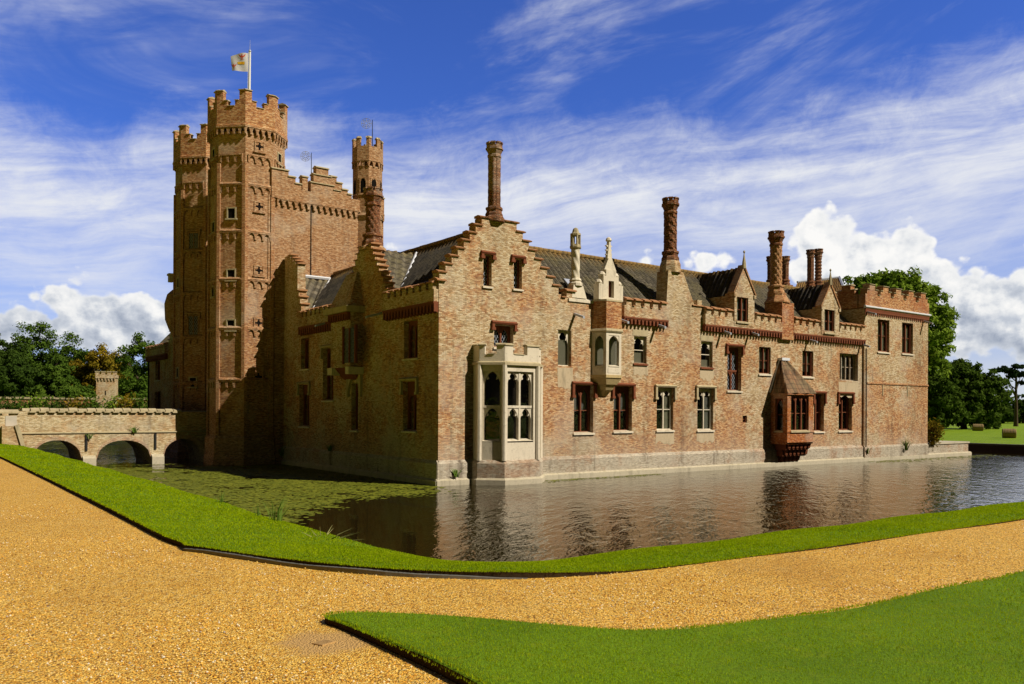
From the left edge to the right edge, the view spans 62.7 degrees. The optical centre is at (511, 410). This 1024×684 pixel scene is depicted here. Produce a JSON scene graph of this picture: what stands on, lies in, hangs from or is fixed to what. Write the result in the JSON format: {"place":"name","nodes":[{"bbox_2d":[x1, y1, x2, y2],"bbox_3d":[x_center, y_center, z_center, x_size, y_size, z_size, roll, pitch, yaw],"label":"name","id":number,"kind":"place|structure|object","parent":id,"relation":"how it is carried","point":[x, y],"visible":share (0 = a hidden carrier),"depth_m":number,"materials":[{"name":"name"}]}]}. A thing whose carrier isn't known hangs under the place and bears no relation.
{"place":"outdoors","nodes":[
{"label":"outdoors","id":0,"kind":"place"},
{"bbox_2d":[0,458,1023,683],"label":"gravel path","id":1,"kind":"structure","parent":0,"point":[25,490],"depth_m":7.27,"materials":[{"name":"beige gravel"}]},
{"bbox_2d":[312,639,335,645],"bbox_3d":[-1.290,1.600,5.763,0.099,0.026,0.124,0,0,33],"label":"drain cover","id":2,"kind":"object","parent":1,"relation":"in","point":[324,642],"visible":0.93,"depth_m":5.75,"materials":[{"name":"stone"}]},
{"bbox_2d":[183,548,527,578],"bbox_3d":[-1.835,1.591,8.547,4.108,0.098,0.404,0,0,21],"label":"path edging","id":3,"kind":"object","parent":1,"relation":"on","point":[364,571],"visible":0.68,"depth_m":8.29,"materials":[{"name":"grey stone"}]},
{"bbox_2d":[0,444,1023,572],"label":"grass bank","id":4,"kind":"structure","parent":0,"point":[327,541],"depth_m":11.21,"materials":[{"name":"green plant"}]},
{"bbox_2d":[214,491,227,502],"bbox_3d":[-5.380,1.665,15.491,0.296,0.477,0.238,0,0,-37],"label":"reed clump","id":5,"kind":"object","parent":4,"relation":"on","point":[222,499],"visible":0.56,"depth_m":15.42,"materials":[{"name":"green plant"}]},
{"bbox_2d":[264,495,288,520],"bbox_3d":[-3.549,1.599,12.841,0.402,0.629,0.405,0,0,-37],"label":"reed clump","id":6,"kind":"object","parent":4,"relation":"on","point":[280,515],"visible":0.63,"depth_m":12.87,"materials":[{"name":"green plant"}]},
{"bbox_2d":[306,526,362,540],"bbox_3d":[-2.506,1.745,11.148,0.883,0.357,1.036,0,0,38],"label":"reed clump","id":7,"kind":"object","parent":4,"relation":"on","point":[336,536],"visible":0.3,"depth_m":11.23,"materials":[{"name":"green plant"}]},
{"bbox_2d":[0,457,1023,577],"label":"turf edge","id":8,"kind":"object","parent":4,"relation":"on","point":[486,574],"visible":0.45,"depth_m":8.52,"materials":[{"name":"soil"}]},
{"bbox_2d":[0,0,1023,399],"label":"sky","id":9,"kind":"structure","parent":0,"point":[875,135],"materials":[{"name":"blue"}]},
{"bbox_2d":[37,440,1023,561],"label":"water","id":10,"kind":"structure","parent":0,"point":[560,519],"depth_m":27.08,"materials":[{"name":"liquid"}]},
{"bbox_2d":[0,408,206,465],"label":"moat bridge","id":11,"kind":"structure","parent":10,"relation":"in","point":[159,431],"depth_m":44.12,"materials":[{"name":"brick"}]},
{"bbox_2d":[129,427,139,432],"bbox_3d":[-20.099,0.981,44.704,0.600,0.406,0.525,0,0,26],"label":"bridge weed","id":12,"kind":"object","parent":11,"relation":"attached to","point":[134,429],"visible":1,"depth_m":44.73,"materials":[{"name":"green plant"}]},
{"bbox_2d":[164,88,384,464],"bbox_3d":[-14.735,-6.662,51.361,9.678,21.170,11.867,0,0,-37],"label":"gatehouse","id":13,"kind":"object","parent":10,"relation":"in","point":[250,213],"visible":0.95,"depth_m":45.97,"materials":[{"name":"brick"}]},
{"bbox_2d":[231,50,250,89],"bbox_3d":[-15.231,-18.124,47.169,1.136,5.490,0.255,0,0,-11],"label":"flagpole","id":14,"kind":"object","parent":13,"relation":"on","point":[239,61],"visible":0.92,"depth_m":47.13,"materials":[{"name":"white paint"}]},
{"bbox_2d":[300,151,311,172],"bbox_3d":[-12.552,-14.467,51.190,0.704,2.671,0.054,0,0,-1],"label":"weather vane","id":15,"kind":"object","parent":13,"relation":"on","point":[305,159],"visible":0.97,"depth_m":51.19,"materials":[{"name":"metal"}]},
{"bbox_2d":[361,118,372,145],"bbox_3d":[-8.605,-16.292,49.819,0.704,2.094,0.054,0,0,-1],"label":"weather vane","id":16,"kind":"object","parent":13,"relation":"on","point":[369,123],"visible":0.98,"depth_m":49.81,"materials":[{"name":"metal"}]},
{"bbox_2d":[44,442,1008,523],"bbox_3d":[-5.276,2.966,61.841,61.761,0.006,67.497,0,0,-37],"label":"water weed","id":17,"kind":"object","parent":10,"relation":"on","point":[310,485],"visible":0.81,"depth_m":33.18,"materials":[{"name":"green plant"}]},
{"bbox_2d":[144,140,971,485],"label":"moated house","id":18,"kind":"structure","parent":10,"relation":"in","point":[492,346],"depth_m":39.93,"materials":[{"name":"red brick"}]},
{"bbox_2d":[155,361,159,380],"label":"window","id":19,"kind":"structure","parent":18,"relation":"in","point":[158,361],"depth_m":68.41,"materials":[{"name":"brown stone"}]},
{"bbox_2d":[157,391,160,408],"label":"window","id":20,"kind":"structure","parent":18,"relation":"in","point":[159,393],"depth_m":68.41,"materials":[{"name":"brown stone"}]},
{"bbox_2d":[296,381,310,427],"bbox_3d":[-10.784,-0.300,43.995,0.480,2.432,1.652,0,0,-37],"label":"window","id":21,"kind":"structure","parent":18,"relation":"in","point":[306,388],"depth_m":44.38,"materials":[{"name":"red brick"}]},
{"bbox_2d":[299,338,309,370],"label":"window","id":22,"kind":"structure","parent":18,"relation":"in","point":[306,340],"depth_m":44.36,"materials":[{"name":"red brick"}]},
{"bbox_2d":[319,344,333,401],"bbox_3d":[-9.021,-1.837,41.638,0.480,2.844,1.554,0,0,-37],"label":"window","id":23,"kind":"structure","parent":18,"relation":"in","point":[329,377],"depth_m":42.05,"materials":[{"name":"brown stone"}]},
{"bbox_2d":[349,384,357,431],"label":"window","id":24,"kind":"structure","parent":18,"relation":"in","point":[356,428],"depth_m":39.55,"materials":[{"name":"brown stone"}]},
{"bbox_2d":[398,377,418,432],"bbox_3d":[-4.189,-0.219,35.133,0.480,2.329,1.482,0,0,-37],"label":"window","id":25,"kind":"structure","parent":18,"relation":"in","point":[413,392],"depth_m":35.41,"materials":[{"name":"red brick"}]},
{"bbox_2d":[402,320,417,360],"bbox_3d":[-4.114,-2.927,35.110,0.410,1.685,1.240,0,0,-37],"label":"window","id":26,"kind":"structure","parent":18,"relation":"in","point":[413,325],"depth_m":35.37,"materials":[{"name":"red brick"}]},
{"bbox_2d":[451,469,461,476],"bbox_3d":[-2.203,2.481,33.510,0.460,0.370,0.486,0,0,39],"label":"wall weed","id":27,"kind":"object","parent":18,"relation":"attached to","point":[456,473],"depth_m":33.52,"materials":[{"name":"green plant"}]},
{"bbox_2d":[480,250,496,288],"bbox_3d":[-1.392,-5.801,35.163,0.759,1.534,1.560,0,0,-37],"label":"window","id":28,"kind":"structure","parent":18,"relation":"in","point":[483,252],"depth_m":34.89,"materials":[{"name":"red brick"}]},
{"bbox_2d":[491,320,517,349],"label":"window","id":29,"kind":"structure","parent":18,"relation":"in","point":[500,332],"depth_m":35.38,"materials":[{"name":"red brick"}]},
{"bbox_2d":[471,361,542,460],"bbox_3d":[0.056,0.015,34.678,3.353,4.030,1.262,0,0,-37],"label":"bay window","id":30,"kind":"structure","parent":18,"relation":"in","point":[505,409],"depth_m":34.25,"materials":[{"name":"beige stone"}]},
{"bbox_2d":[510,254,526,291],"bbox_3d":[-0.134,-5.815,36.099,0.782,1.512,1.560,0,0,-37],"label":"window","id":31,"kind":"structure","parent":18,"relation":"in","point":[513,256],"depth_m":35.71,"materials":[{"name":"red brick"}]},
{"bbox_2d":[558,330,569,365],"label":"window","id":32,"kind":"structure","parent":18,"relation":"in","point":[563,345],"depth_m":37.42,"materials":[{"name":"beige stone"}]},
{"bbox_2d":[571,381,597,434],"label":"window","id":33,"kind":"structure","parent":18,"relation":"in","point":[579,392],"depth_m":38.14,"materials":[{"name":"red brick"}]},
{"bbox_2d":[591,332,621,395],"bbox_3d":[4.424,-2.097,38.346,1.696,2.880,0.734,0,0,-37],"label":"oriel window","id":34,"kind":"structure","parent":18,"relation":"in","point":[606,346],"depth_m":38.12,"materials":[{"name":"beige stone"}]},
{"bbox_2d":[611,383,636,432],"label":"window","id":35,"kind":"structure","parent":18,"relation":"in","point":[619,394],"depth_m":39.63,"materials":[{"name":"red brick"}]},
{"bbox_2d":[633,336,647,365],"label":"window","id":36,"kind":"structure","parent":18,"relation":"in","point":[637,355],"depth_m":40.26,"materials":[{"name":"beige stone"}]},
{"bbox_2d":[654,384,677,431],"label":"window","id":37,"kind":"structure","parent":18,"relation":"in","point":[660,393],"depth_m":41.30,"materials":[{"name":"beige stone"}]},
{"bbox_2d":[695,385,716,431],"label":"window","id":38,"kind":"structure","parent":18,"relation":"in","point":[702,401],"depth_m":43.08,"materials":[{"name":"beige stone"}]},
{"bbox_2d":[700,341,713,369],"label":"window","id":39,"kind":"structure","parent":18,"relation":"in","point":[704,363],"depth_m":43.15,"materials":[{"name":"beige stone"}]},
{"bbox_2d":[725,343,744,392],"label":"window","id":40,"kind":"structure","parent":18,"relation":"in","point":[730,352],"depth_m":44.42,"materials":[{"name":"red brick"}]},
{"bbox_2d":[758,347,771,375],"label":"window","id":41,"kind":"structure","parent":18,"relation":"in","point":[763,351],"depth_m":45.81,"materials":[{"name":"red brick"}]},
{"bbox_2d":[802,351,814,378],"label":"window","id":42,"kind":"structure","parent":18,"relation":"in","point":[804,353],"depth_m":48.16,"materials":[{"name":"red brick"}]},
{"bbox_2d":[813,391,827,432],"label":"window","id":43,"kind":"structure","parent":18,"relation":"in","point":[821,392],"depth_m":48.92,"materials":[{"name":"red brick"}]},
{"bbox_2d":[837,392,855,432],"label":"window","id":44,"kind":"structure","parent":18,"relation":"in","point":[840,400],"depth_m":50.69,"materials":[{"name":"red brick"}]},
{"bbox_2d":[840,353,854,380],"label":"window","id":45,"kind":"structure","parent":18,"relation":"in","point":[845,367],"depth_m":50.91,"materials":[{"name":"stone"}]},
{"bbox_2d":[877,319,890,353],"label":"window","id":46,"kind":"structure","parent":18,"relation":"in","point":[882,328],"depth_m":52.86,"materials":[{"name":"red brick"}]},
{"bbox_2d":[901,440,910,449],"bbox_3d":[25.216,2.167,53.892,0.732,0.808,1.224,0,0,-37],"label":"wall weed","id":47,"kind":"object","parent":18,"relation":"attached to","point":[906,445],"depth_m":53.90,"materials":[{"name":"green plant"}]},
{"bbox_2d":[902,323,913,355],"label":"window","id":48,"kind":"structure","parent":18,"relation":"in","point":[906,331],"depth_m":54.67,"materials":[{"name":"red brick"}]},
{"bbox_2d":[928,441,969,452],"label":"terrace wall","id":49,"kind":"structure","parent":10,"relation":"in","point":[951,446],"depth_m":57.94,"materials":[{"name":"stone"}]},
{"bbox_2d":[927,417,944,447],"bbox_3d":[28.196,1.510,56.472,1.673,2.112,1.505,0,0,15],"label":"terrace shrub","id":50,"kind":"object","parent":49,"relation":"on","point":[934,431],"visible":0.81,"depth_m":55.98,"materials":[{"name":"green plant"}]},
{"bbox_2d":[968,443,1023,453],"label":"moat wall","id":51,"kind":"structure","parent":10,"relation":"in","point":[996,448],"depth_m":63.51,"materials":[{"name":"brick"}]},
{"bbox_2d":[321,570,1023,683],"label":"lawn","id":52,"kind":"structure","parent":0,"point":[806,664],"depth_m":5.50,"materials":[{"name":"green plant"}]},
{"bbox_2d":[325,618,476,683],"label":"turf edge","id":53,"kind":"object","parent":52,"relation":"attached to","point":[418,660],"visible":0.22,"depth_m":5.37,"materials":[{"name":"soil"}]},
{"bbox_2d":[938,422,1023,501],"bbox_3d":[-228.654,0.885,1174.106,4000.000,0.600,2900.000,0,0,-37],"label":"meadow","id":54,"kind":"structure","parent":0,"point":[956,433],"depth_m":88.62,"materials":[{"name":"green plant"}]},
{"bbox_2d":[0,394,21,414],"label":"climbing shrub","id":55,"kind":"object","parent":54,"relation":"on","point":[3,405],"visible":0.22,"depth_m":88.44,"materials":[{"name":"green plant"}]},
{"bbox_2d":[0,333,31,363],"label":"broadleaf tree","id":56,"kind":"object","parent":54,"relation":"on","point":[9,350],"visible":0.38,"depth_m":115.79,"materials":[{"name":"green plant"}]},
{"bbox_2d":[5,395,38,409],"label":"climbing shrub","id":57,"kind":"object","parent":54,"relation":"on","point":[18,406],"visible":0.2,"depth_m":87.84,"materials":[{"name":"green plant"}]},
{"bbox_2d":[0,355,60,396],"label":"broadleaf tree","id":58,"kind":"object","parent":54,"relation":"on","point":[16,380],"visible":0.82,"depth_m":106.18,"materials":[{"name":"green plant"}]},
{"bbox_2d":[22,388,59,407],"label":"climbing shrub","id":59,"kind":"object","parent":54,"relation":"on","point":[36,402],"visible":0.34,"depth_m":88.00,"materials":[{"name":"green plant"}]},
{"bbox_2d":[10,320,88,390],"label":"broadleaf tree","id":60,"kind":"object","parent":54,"relation":"on","point":[43,344],"visible":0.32,"depth_m":121.52,"materials":[{"name":"green plant"}]},
{"bbox_2d":[42,396,71,407],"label":"climbing shrub","id":61,"kind":"object","parent":54,"relation":"on","point":[53,405],"visible":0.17,"depth_m":88.04,"materials":[{"name":"green plant"}]},
{"bbox_2d":[30,363,95,397],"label":"broadleaf tree","id":62,"kind":"object","parent":54,"relation":"on","point":[60,376],"visible":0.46,"depth_m":108.64,"materials":[{"name":"green plant"}]},
{"bbox_2d":[32,344,100,388],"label":"broadleaf tree","id":63,"kind":"object","parent":54,"relation":"on","point":[41,357],"visible":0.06,"depth_m":123.85,"materials":[{"name":"green plant"}]},
{"bbox_2d":[0,397,147,409],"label":"garden wall","id":64,"kind":"structure","parent":54,"relation":"on","point":[23,400],"depth_m":94.35,"materials":[{"name":"stone"}]},
{"bbox_2d":[62,395,90,408],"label":"climbing shrub","id":65,"kind":"object","parent":54,"relation":"on","point":[73,405],"visible":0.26,"depth_m":88.19,"materials":[{"name":"green plant"}]},
{"bbox_2d":[76,395,104,408],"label":"climbing shrub","id":66,"kind":"object","parent":54,"relation":"on","point":[94,403],"visible":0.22,"depth_m":88.16,"materials":[{"name":"green plant"}]},
{"bbox_2d":[63,342,129,397],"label":"broadleaf tree","id":67,"kind":"object","parent":54,"relation":"on","point":[103,361],"visible":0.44,"depth_m":122.02,"materials":[{"name":"green plant"}]},
{"bbox_2d":[95,371,118,407],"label":"garden turret","id":68,"kind":"object","parent":54,"relation":"on","point":[107,387],"visible":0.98,"depth_m":90.52,"materials":[{"name":"brick"}]},
{"bbox_2d":[98,394,127,408],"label":"climbing shrub","id":69,"kind":"object","parent":54,"relation":"on","point":[111,403],"visible":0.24,"depth_m":88.05,"materials":[{"name":"green plant"}]},
{"bbox_2d":[113,390,140,408],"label":"climbing shrub","id":70,"kind":"object","parent":54,"relation":"on","point":[126,400],"visible":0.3,"depth_m":88.14,"materials":[{"name":"green plant"}]},
{"bbox_2d":[114,354,141,381],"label":"broadleaf tree","id":71,"kind":"object","parent":54,"relation":"on","point":[133,363],"visible":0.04,"depth_m":135.35,"materials":[{"name":"green plant"}]},
{"bbox_2d":[113,331,154,397],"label":"broadleaf tree","id":72,"kind":"object","parent":54,"relation":"on","point":[139,386],"visible":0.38,"depth_m":114.39,"materials":[{"name":"green plant"}]},
{"bbox_2d":[127,393,147,408],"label":"climbing shrub","id":73,"kind":"object","parent":54,"relation":"on","point":[142,404],"visible":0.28,"depth_m":88.30,"materials":[{"name":"green plant"}]},
{"bbox_2d":[134,362,146,380],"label":"broadleaf tree","id":74,"kind":"object","parent":54,"relation":"on","point":[142,364],"visible":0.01,"depth_m":126.22,"materials":[{"name":"green plant"}]},
{"bbox_2d":[842,265,960,388],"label":"tree","id":75,"kind":"object","parent":54,"relation":"on","point":[941,332],"visible":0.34,"depth_m":115.92,"materials":[{"name":"green plant"}]},
{"bbox_2d":[928,372,970,428],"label":"bushy tree","id":76,"kind":"object","parent":54,"relation":"on","point":[945,407],"visible":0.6,"depth_m":109.87,"materials":[{"name":"green plant"}]},
{"bbox_2d":[972,424,983,430],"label":"hay bale","id":77,"kind":"object","parent":54,"relation":"on","point":[977,427],"visible":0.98,"depth_m":110.67,"materials":[{"name":"plant"}]},
{"bbox_2d":[940,358,1015,428],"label":"hornbeam tree","id":78,"kind":"object","parent":54,"relation":"on","point":[985,396],"visible":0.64,"depth_m":120.69,"materials":[{"name":"green plant"}]},
{"bbox_2d":[992,363,1023,425],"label":"cedar tree","id":79,"kind":"object","parent":54,"relation":"on","point":[1013,371],"visible":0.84,"depth_m":149.71,"materials":[{"name":"green plant"}]},
{"bbox_2d":[1002,429,1016,437],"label":"hay bale","id":80,"kind":"object","parent":54,"relation":"on","point":[1009,433],"visible":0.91,"depth_m":79.66,"materials":[{"name":"plant"}]},
{"bbox_2d":[999,404,1020,423],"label":"broadleaf tree","id":81,"kind":"object","parent":54,"relation":"on","point":[1007,417],"visible":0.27,"depth_m":187.43,"materials":[{"name":"green plant"}]},
{"bbox_2d":[1010,394,1023,422],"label":"broadleaf tree","id":82,"kind":"object","parent":54,"relation":"on","point":[1021,409],"visible":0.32,"depth_m":194.34,"materials":[{"name":"green plant"}]}
]}

